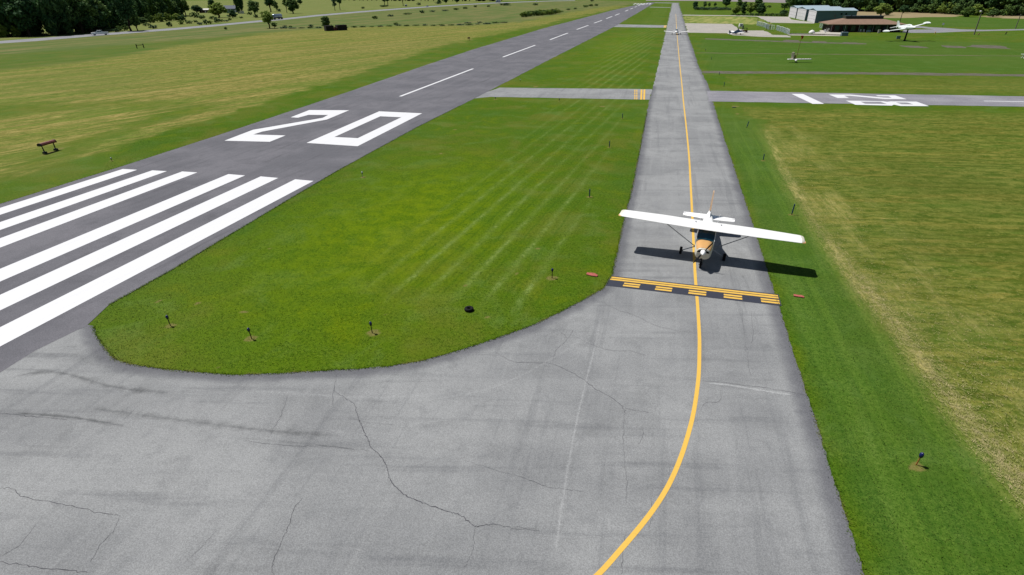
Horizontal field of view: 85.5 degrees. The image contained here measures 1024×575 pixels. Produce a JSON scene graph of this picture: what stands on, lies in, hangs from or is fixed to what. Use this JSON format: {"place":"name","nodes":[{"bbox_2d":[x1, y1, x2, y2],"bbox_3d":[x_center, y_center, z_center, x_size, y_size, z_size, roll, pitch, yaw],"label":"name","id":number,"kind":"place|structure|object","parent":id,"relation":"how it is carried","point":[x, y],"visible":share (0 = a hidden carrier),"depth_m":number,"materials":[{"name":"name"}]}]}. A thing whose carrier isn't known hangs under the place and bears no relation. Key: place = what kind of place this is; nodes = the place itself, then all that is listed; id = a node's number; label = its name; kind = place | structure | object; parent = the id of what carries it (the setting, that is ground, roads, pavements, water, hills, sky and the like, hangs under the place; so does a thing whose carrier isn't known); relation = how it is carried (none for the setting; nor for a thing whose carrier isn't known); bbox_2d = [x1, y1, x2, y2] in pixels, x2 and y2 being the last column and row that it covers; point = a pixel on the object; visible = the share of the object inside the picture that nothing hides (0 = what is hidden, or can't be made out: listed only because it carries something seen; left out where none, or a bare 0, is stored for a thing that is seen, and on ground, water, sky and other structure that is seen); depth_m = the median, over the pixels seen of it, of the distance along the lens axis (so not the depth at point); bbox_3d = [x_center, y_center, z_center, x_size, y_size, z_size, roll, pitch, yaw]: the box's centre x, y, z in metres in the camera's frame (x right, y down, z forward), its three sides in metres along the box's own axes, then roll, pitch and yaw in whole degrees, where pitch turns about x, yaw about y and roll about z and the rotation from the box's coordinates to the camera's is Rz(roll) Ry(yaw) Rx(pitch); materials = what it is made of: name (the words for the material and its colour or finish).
{"place":"outdoors","nodes":[
{"label":"outdoors","id":0,"kind":"place"},
{"bbox_2d":[223,5,236,11],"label":"house","id":1,"kind":"structure","parent":0,"point":[229,7],"depth_m":541.83,"materials":[{"name":"grey"}]},
{"bbox_2d":[0,0,1023,574],"bbox_3d":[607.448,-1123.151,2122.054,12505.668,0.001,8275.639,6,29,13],"label":"ground","id":2,"kind":"structure","parent":0,"point":[92,104],"depth_m":43.92,"materials":[{"name":"green plant"}]},
{"bbox_2d":[0,24,10,36],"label":"tree","id":3,"kind":"object","parent":2,"relation":"on","point":[3,32],"visible":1,"depth_m":234.61,"materials":[{"name":"green plant"}]},
{"bbox_2d":[0,0,23,35],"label":"tree","id":4,"kind":"object","parent":2,"relation":"on","point":[6,23],"visible":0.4,"depth_m":235.57,"materials":[{"name":"green plant"}]},
{"bbox_2d":[10,25,20,36],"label":"bush","id":5,"kind":"object","parent":2,"relation":"on","point":[15,31],"visible":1,"depth_m":237.50,"materials":[{"name":"green plant"}]},
{"bbox_2d":[0,0,40,35],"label":"tree","id":6,"kind":"object","parent":2,"relation":"on","point":[15,11],"visible":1,"depth_m":234.21,"materials":[{"name":"green plant"}]},
{"bbox_2d":[25,11,45,34],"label":"tree","id":7,"kind":"object","parent":2,"relation":"on","point":[37,29],"visible":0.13,"depth_m":244.50,"materials":[{"name":"green plant"}]},
{"bbox_2d":[31,0,61,34],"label":"tree","id":8,"kind":"object","parent":2,"relation":"on","point":[46,18],"visible":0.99,"depth_m":239.02,"materials":[{"name":"green plant"}]},
{"bbox_2d":[37,139,57,153],"bbox_3d":[-49.992,-15.181,59.651,0.572,1.140,1.891,3,28,7],"label":"approach light box","id":9,"kind":"object","parent":2,"relation":"on","point":[53,141],"visible":1,"depth_m":59.30,"materials":[{"name":"red paint"}]},
{"bbox_2d":[51,0,78,34],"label":"tree","id":10,"kind":"object","parent":2,"relation":"on","point":[66,18],"visible":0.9,"depth_m":244.60,"materials":[{"name":"green plant"}]},
{"bbox_2d":[65,0,97,33],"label":"tree","id":11,"kind":"object","parent":2,"relation":"on","point":[76,6],"visible":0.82,"depth_m":250.40,"materials":[{"name":"green plant"}]},
{"bbox_2d":[79,0,98,32],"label":"tree","id":12,"kind":"object","parent":2,"relation":"on","point":[92,11],"visible":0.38,"depth_m":254.51,"materials":[{"name":"green plant"}]},
{"bbox_2d":[89,0,106,31],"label":"tree","id":13,"kind":"object","parent":2,"relation":"on","point":[101,17],"visible":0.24,"depth_m":265.30,"materials":[{"name":"green plant"}]},
{"bbox_2d":[94,0,110,30],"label":"tree","id":14,"kind":"object","parent":2,"relation":"on","point":[102,8],"visible":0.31,"depth_m":269.50,"materials":[{"name":"green plant"}]},
{"bbox_2d":[101,0,112,19],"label":"tree","id":15,"kind":"object","parent":2,"relation":"on","point":[106,3],"visible":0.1,"depth_m":288.74,"materials":[{"name":"green plant"}]},
{"bbox_2d":[107,0,118,20],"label":"tree","id":16,"kind":"object","parent":2,"relation":"on","point":[114,14],"visible":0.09,"depth_m":305.18,"materials":[{"name":"green plant"}]},
{"bbox_2d":[111,0,137,30],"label":"tree","id":17,"kind":"object","parent":2,"relation":"on","point":[125,11],"visible":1,"depth_m":264.40,"materials":[{"name":"green plant"}]},
{"bbox_2d":[129,16,140,30],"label":"tree","id":18,"kind":"object","parent":2,"relation":"on","point":[134,21],"visible":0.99,"depth_m":269.81,"materials":[{"name":"green plant"}]},
{"bbox_2d":[134,0,144,17],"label":"tree","id":19,"kind":"object","parent":2,"relation":"on","point":[140,5],"visible":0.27,"depth_m":360.32,"materials":[{"name":"green plant"}]},
{"bbox_2d":[139,0,149,16],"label":"tree","id":20,"kind":"object","parent":2,"relation":"on","point":[146,8],"visible":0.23,"depth_m":367.82,"materials":[{"name":"green plant"}]},
{"bbox_2d":[144,13,151,22],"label":"bush","id":21,"kind":"object","parent":2,"relation":"on","point":[147,15],"visible":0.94,"depth_m":347.06,"materials":[{"name":"green plant"}]},
{"bbox_2d":[146,0,157,16],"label":"tree","id":22,"kind":"object","parent":2,"relation":"on","point":[152,7],"visible":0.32,"depth_m":385.32,"materials":[{"name":"green plant"}]},
{"bbox_2d":[155,13,164,21],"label":"bush","id":23,"kind":"object","parent":2,"relation":"on","point":[159,18],"visible":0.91,"depth_m":358.86,"materials":[{"name":"green plant"}]},
{"bbox_2d":[164,12,171,20],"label":"bush","id":24,"kind":"object","parent":2,"relation":"on","point":[169,18],"visible":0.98,"depth_m":368.05,"materials":[{"name":"green plant"}]},
{"bbox_2d":[162,0,174,14],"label":"tree","id":25,"kind":"object","parent":2,"relation":"on","point":[169,7],"visible":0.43,"depth_m":423.04,"materials":[{"name":"green plant"}]},
{"bbox_2d":[167,0,179,15],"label":"tree","id":26,"kind":"object","parent":2,"relation":"on","point":[176,10],"visible":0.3,"depth_m":430.05,"materials":[{"name":"green plant"}]},
{"bbox_2d":[177,0,184,13],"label":"tree","id":27,"kind":"object","parent":2,"relation":"on","point":[181,4],"visible":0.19,"depth_m":449.39,"materials":[{"name":"green plant"}]},
{"bbox_2d":[178,0,189,13],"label":"tree","id":28,"kind":"object","parent":2,"relation":"on","point":[186,6],"visible":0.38,"depth_m":454.73,"materials":[{"name":"green plant"}]},
{"bbox_2d":[190,5,201,12],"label":"tree","id":29,"kind":"object","parent":2,"relation":"on","point":[196,8],"visible":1,"depth_m":537.38,"materials":[{"name":"green plant"}]},
{"bbox_2d":[207,2,227,17],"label":"tree","id":30,"kind":"object","parent":2,"relation":"on","point":[217,8],"visible":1,"depth_m":412.88,"materials":[{"name":"green plant"}]},
{"bbox_2d":[226,9,237,17],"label":"tree","id":31,"kind":"object","parent":2,"relation":"on","point":[232,13],"visible":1,"depth_m":408.77,"materials":[{"name":"green plant"}]},
{"bbox_2d":[233,0,239,13],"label":"tree","id":32,"kind":"object","parent":2,"relation":"on","point":[236,4],"visible":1,"depth_m":503.88,"materials":[{"name":"green plant"}]},
{"bbox_2d":[247,0,259,15],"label":"tree","id":33,"kind":"object","parent":2,"relation":"on","point":[253,6],"visible":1,"depth_m":412.98,"materials":[{"name":"green plant"}]},
{"bbox_2d":[259,11,272,27],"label":"tree","id":34,"kind":"object","parent":2,"relation":"on","point":[267,16],"visible":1,"depth_m":274.11,"materials":[{"name":"green plant"}]},
{"bbox_2d":[264,0,274,11],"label":"tree","id":35,"kind":"object","parent":2,"relation":"on","point":[269,3],"visible":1,"depth_m":544.50,"materials":[{"name":"green plant"}]},
{"bbox_2d":[0,0,574,42],"bbox_3d":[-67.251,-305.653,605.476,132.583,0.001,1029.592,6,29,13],"label":"highway","id":36,"kind":"structure","parent":2,"relation":"on","point":[52,38],"depth_m":300.22,"materials":[{"name":"grey asphalt"}]},
{"bbox_2d":[91,30,108,34],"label":"pickup truck","id":37,"kind":"object","parent":36,"relation":"on","point":[99,32],"visible":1,"depth_m":241.60,"materials":[{"name":"white paint"}]},
{"bbox_2d":[272,14,282,19],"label":"tanker truck","id":38,"kind":"object","parent":36,"relation":"on","point":[278,16],"visible":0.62,"depth_m":375.23,"materials":[{"name":"grey metal"}]},
{"bbox_2d":[284,0,298,13],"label":"tree","id":39,"kind":"object","parent":2,"relation":"on","point":[292,5],"visible":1,"depth_m":485.19,"materials":[{"name":"green plant"}]},
{"bbox_2d":[320,16,330,26],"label":"tree","id":40,"kind":"object","parent":2,"relation":"on","point":[325,20],"visible":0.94,"depth_m":265.91,"materials":[{"name":"green plant"}]},
{"bbox_2d":[0,2,654,371],"bbox_3d":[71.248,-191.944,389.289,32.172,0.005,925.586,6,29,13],"label":"runway","id":41,"kind":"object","parent":2,"relation":"on","point":[75,255],"visible":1,"depth_m":47.35,"materials":[{"name":"grey asphalt"}]},
{"bbox_2d":[324,24,346,30],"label":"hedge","id":42,"kind":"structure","parent":2,"relation":"on","point":[336,28],"depth_m":253.36,"materials":[{"name":"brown plant"}]},
{"bbox_2d":[0,3,863,574],"bbox_3d":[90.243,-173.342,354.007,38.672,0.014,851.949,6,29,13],"label":"taxiway","id":43,"kind":"structure","parent":2,"relation":"on","point":[646,409],"depth_m":20.40,"materials":[{"name":"grey asphalt"}]},
{"bbox_2d":[619,190,805,267],"bbox_3d":[12.440,-3.795,35.276,10.760,2.680,7.670,11,30,17],"label":"wing airplane","id":44,"kind":"object","parent":43,"relation":"on","point":[707,227],"visible":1,"depth_m":33.31,"materials":[{"name":"white paint"}]},
{"bbox_2d":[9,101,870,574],"bbox_3d":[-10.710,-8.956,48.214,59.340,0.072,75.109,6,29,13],"label":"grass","id":45,"kind":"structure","parent":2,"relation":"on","point":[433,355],"depth_m":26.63,"materials":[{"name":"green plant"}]},
{"bbox_2d":[464,306,473,311],"bbox_3d":[-2.257,1.126,29.051,0.500,0.167,0.500,6,29,13],"label":"tire","id":46,"kind":"object","parent":2,"relation":"on","point":[468,308],"visible":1,"depth_m":28.93,"materials":[{"name":"black rubber"}]},
{"bbox_2d":[476,88,651,99],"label":"connector taxiway","id":47,"kind":"structure","parent":2,"relation":"on","point":[640,94],"depth_m":90.56,"materials":[{"name":"grey asphalt"}]},
{"bbox_2d":[615,24,666,27],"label":"connector taxiway","id":48,"kind":"structure","parent":2,"relation":"on","point":[650,26],"depth_m":258.91,"materials":[{"name":"grey asphalt"}]},
{"bbox_2d":[731,5,741,12],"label":"tree","id":49,"kind":"object","parent":2,"relation":"on","point":[736,9],"visible":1,"depth_m":365.04,"materials":[{"name":"green plant"}]},
{"bbox_2d":[685,23,789,36],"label":"apron","id":50,"kind":"object","parent":2,"relation":"on","point":[705,28],"visible":0.9,"depth_m":227.12,"materials":[{"name":"concrete"}]},
{"bbox_2d":[740,1,747,13],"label":"tree","id":51,"kind":"object","parent":2,"relation":"on","point":[744,6],"visible":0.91,"depth_m":375.15,"materials":[{"name":"green plant"}]},
{"bbox_2d":[746,2,756,13],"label":"tree","id":52,"kind":"object","parent":2,"relation":"on","point":[751,7],"visible":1,"depth_m":368.11,"materials":[{"name":"green plant"}]},
{"bbox_2d":[756,3,766,13],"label":"tree","id":53,"kind":"object","parent":2,"relation":"on","point":[762,8],"visible":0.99,"depth_m":365.98,"materials":[{"name":"green plant"}]},
{"bbox_2d":[757,21,774,29],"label":"chain link fence","id":54,"kind":"object","parent":2,"relation":"on","point":[765,24],"visible":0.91,"depth_m":239.28,"materials":[{"name":"metal"}]},
{"bbox_2d":[776,25,789,34],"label":"chain link fence","id":55,"kind":"object","parent":2,"relation":"on","point":[784,30],"visible":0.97,"depth_m":211.21,"materials":[{"name":"metal"}]},
{"bbox_2d":[756,16,810,22],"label":"apron","id":56,"kind":"object","parent":2,"relation":"on","point":[771,19],"visible":0.9,"depth_m":293.33,"materials":[{"name":"concrete"}]},
{"bbox_2d":[781,2,791,9],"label":"tree","id":57,"kind":"object","parent":2,"relation":"on","point":[785,5],"visible":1,"depth_m":421.16,"materials":[{"name":"green plant"}]},
{"bbox_2d":[787,52,811,62],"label":"wind tee","id":58,"kind":"object","parent":2,"relation":"on","point":[793,57],"visible":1,"depth_m":124.84,"materials":[{"name":"metal"}]},
{"bbox_2d":[801,0,813,4],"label":"tree","id":59,"kind":"object","parent":2,"relation":"on","point":[808,2],"visible":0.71,"depth_m":444.86,"materials":[{"name":"green plant"}]},
{"bbox_2d":[789,33,839,35],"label":"terrace wall","id":60,"kind":"structure","parent":2,"relation":"on","point":[812,34],"depth_m":199.76,"materials":[{"name":"concrete"}]},
{"bbox_2d":[789,5,858,22],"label":"hangar","id":61,"kind":"structure","parent":2,"relation":"on","point":[814,13],"depth_m":269.22,"materials":[{"name":"paint"}]},
{"bbox_2d":[789,8,796,17],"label":"door","id":62,"kind":"structure","parent":61,"relation":"in","point":[792,13],"depth_m":318.11,"materials":[{"name":"metal"}]},
{"bbox_2d":[796,10,805,19],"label":"door","id":63,"kind":"structure","parent":61,"relation":"in","point":[801,13],"depth_m":296.62,"materials":[{"name":"metal"}]},
{"bbox_2d":[807,11,815,22],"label":"door","id":64,"kind":"structure","parent":61,"relation":"in","point":[811,17],"depth_m":273.63,"materials":[{"name":"metal"}]},
{"bbox_2d":[822,0,834,5],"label":"tree","id":65,"kind":"object","parent":2,"relation":"on","point":[828,2],"visible":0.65,"depth_m":426.65,"materials":[{"name":"green plant"}]},
{"bbox_2d":[833,0,850,6],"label":"tree","id":66,"kind":"object","parent":2,"relation":"on","point":[838,2],"visible":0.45,"depth_m":410.31,"materials":[{"name":"green plant"}]},
{"bbox_2d":[841,1,850,7],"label":"tree","id":67,"kind":"object","parent":2,"relation":"on","point":[845,4],"visible":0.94,"depth_m":400.38,"materials":[{"name":"green plant"}]},
{"bbox_2d":[851,0,867,10],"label":"tree","id":68,"kind":"object","parent":2,"relation":"on","point":[859,4],"visible":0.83,"depth_m":392.33,"materials":[{"name":"green plant"}]},
{"bbox_2d":[818,15,905,31],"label":"terminal building","id":69,"kind":"structure","parent":2,"relation":"on","point":[857,23],"depth_m":209.47,"materials":[{"name":"brown"}]},
{"bbox_2d":[707,91,1023,106],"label":"crossing runway","id":70,"kind":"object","parent":2,"relation":"on","point":[856,98],"visible":1,"depth_m":83.15,"materials":[{"name":"grey asphalt"}]},
{"bbox_2d":[770,156,1023,518],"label":"cut hay","id":71,"kind":"object","parent":2,"relation":"on","point":[999,451],"visible":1,"depth_m":23.66},
{"bbox_2d":[883,21,930,40],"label":"display jet","id":72,"kind":"object","parent":2,"relation":"on","point":[907,27],"visible":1,"depth_m":170.68},
{"bbox_2d":[906,0,917,11],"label":"tree","id":73,"kind":"object","parent":2,"relation":"on","point":[912,3],"visible":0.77,"depth_m":368.30,"materials":[{"name":"green plant"}]},
{"bbox_2d":[960,6,977,16],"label":"tree","id":74,"kind":"object","parent":2,"relation":"on","point":[968,11],"visible":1,"depth_m":303.07,"materials":[{"name":"green plant"}]},
{"bbox_2d":[962,1,976,8],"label":"bush","id":75,"kind":"object","parent":2,"relation":"on","point":[970,3],"visible":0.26,"depth_m":323.61,"materials":[{"name":"green plant"}]},
{"bbox_2d":[968,0,985,6],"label":"tree","id":76,"kind":"object","parent":2,"relation":"on","point":[979,2],"visible":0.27,"depth_m":326.90,"materials":[{"name":"green plant"}]},
{"bbox_2d":[973,4,984,15],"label":"tree","id":77,"kind":"object","parent":2,"relation":"on","point":[979,7],"visible":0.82,"depth_m":315.57,"materials":[{"name":"green plant"}]},
{"bbox_2d":[984,0,1006,9],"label":"tree","id":78,"kind":"object","parent":2,"relation":"on","point":[993,3],"visible":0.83,"depth_m":317.13,"materials":[{"name":"green plant"}]},
{"bbox_2d":[999,0,1023,14],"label":"tree","id":79,"kind":"object","parent":2,"relation":"on","point":[1011,2],"visible":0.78,"depth_m":312.14,"materials":[{"name":"green plant"}]},
{"bbox_2d":[646,0,785,2],"bbox_3d":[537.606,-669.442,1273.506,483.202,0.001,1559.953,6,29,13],"label":"ploughed field","id":80,"kind":"structure","parent":0,"point":[777,1],"depth_m":826.34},
{"bbox_2d":[682,15,755,16],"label":"path","id":81,"kind":"structure","parent":0,"point":[709,15],"depth_m":358.49,"materials":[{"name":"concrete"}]},
{"bbox_2d":[813,30,840,33],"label":"patio","id":82,"kind":"structure","parent":0,"point":[823,32],"depth_m":208.43,"materials":[{"name":"concrete"}]},
{"bbox_2d":[729,53,976,55],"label":"dirt track","id":83,"kind":"structure","parent":0,"point":[859,54],"depth_m":138.58,"materials":[{"name":"soil"}]},
{"bbox_2d":[705,38,1009,48],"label":"dirt track","id":84,"kind":"structure","parent":0,"point":[978,46],"depth_m":166.28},
{"bbox_2d":[702,71,1023,76],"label":"dirt track","id":85,"kind":"structure","parent":0,"point":[818,72],"depth_m":108.52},
{"bbox_2d":[857,11,961,17],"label":"ripe field","id":86,"kind":"structure","parent":0,"point":[906,14],"depth_m":335.86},
{"bbox_2d":[864,5,873,11],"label":"tree","id":87,"kind":"object","parent":86,"relation":"on","point":[869,8],"visible":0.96,"depth_m":383.32,"materials":[{"name":"green plant"}]},
{"bbox_2d":[863,0,878,11],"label":"tree","id":88,"kind":"object","parent":86,"relation":"on","point":[873,3],"visible":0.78,"depth_m":383.64,"materials":[{"name":"green plant"}]},
{"bbox_2d":[873,3,892,15],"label":"tree","id":89,"kind":"object","parent":86,"relation":"on","point":[881,8],"visible":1,"depth_m":326.61,"materials":[{"name":"green plant"}]},
{"bbox_2d":[876,0,894,5],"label":"tree","id":90,"kind":"object","parent":86,"relation":"on","point":[889,2],"visible":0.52,"depth_m":378.79,"materials":[{"name":"green plant"}]},
{"bbox_2d":[893,0,910,11],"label":"tree","id":91,"kind":"object","parent":86,"relation":"on","point":[899,3],"visible":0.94,"depth_m":371.43,"materials":[{"name":"green plant"}]},
{"bbox_2d":[899,5,909,12],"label":"tree","id":92,"kind":"object","parent":86,"relation":"on","point":[904,8],"visible":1,"depth_m":359.13,"materials":[{"name":"green plant"}]},
{"bbox_2d":[909,3,924,12],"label":"tree","id":93,"kind":"object","parent":86,"relation":"on","point":[915,6],"visible":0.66,"depth_m":362.74,"materials":[{"name":"green plant"}]},
{"bbox_2d":[916,4,929,12],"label":"bush","id":94,"kind":"object","parent":86,"relation":"on","point":[926,8],"visible":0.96,"depth_m":355.96,"materials":[{"name":"green plant"}]},
{"bbox_2d":[917,0,933,12],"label":"tree","id":95,"kind":"object","parent":86,"relation":"on","point":[924,3],"visible":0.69,"depth_m":358.06,"materials":[{"name":"green plant"}]},
{"bbox_2d":[928,0,940,13],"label":"tree","id":96,"kind":"object","parent":86,"relation":"on","point":[933,7],"visible":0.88,"depth_m":346.82,"materials":[{"name":"green plant"}]},
{"bbox_2d":[936,1,947,13],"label":"tree","id":97,"kind":"object","parent":86,"relation":"on","point":[939,9],"visible":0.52,"depth_m":341.93,"materials":[{"name":"green plant"}]},
{"bbox_2d":[942,2,956,13],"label":"bush","id":98,"kind":"object","parent":86,"relation":"on","point":[945,9],"visible":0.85,"depth_m":334.69,"materials":[{"name":"green plant"}]},
{"bbox_2d":[945,0,968,13],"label":"tree","id":99,"kind":"object","parent":86,"relation":"on","point":[953,2],"visible":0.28,"depth_m":333.69,"materials":[{"name":"green plant"}]},
{"bbox_2d":[951,0,966,14],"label":"tree","id":100,"kind":"object","parent":86,"relation":"on","point":[959,5],"visible":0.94,"depth_m":327.21,"materials":[{"name":"green plant"}]},
{"bbox_2d":[902,25,1023,32],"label":"airport road","id":101,"kind":"structure","parent":0,"point":[932,30],"depth_m":212.19,"materials":[{"name":"grey asphalt"}]},
{"bbox_2d":[981,15,1023,18],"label":"ripe field","id":102,"kind":"structure","parent":0,"point":[1012,16],"depth_m":303.29,"materials":[{"name":"beige plant"}]},
{"bbox_2d":[986,9,1002,16],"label":"tree","id":103,"kind":"object","parent":102,"relation":"on","point":[993,12],"visible":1,"depth_m":300.12,"materials":[{"name":"green plant"}]},
{"bbox_2d":[1000,4,1015,15],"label":"bush","id":104,"kind":"object","parent":102,"relation":"on","point":[1009,10],"visible":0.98,"depth_m":308.29,"materials":[{"name":"green plant"}]},
{"bbox_2d":[1013,4,1023,15],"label":"bush","id":105,"kind":"object","parent":102,"relation":"on","point":[1020,10],"visible":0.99,"depth_m":308.22,"materials":[{"name":"green plant"}]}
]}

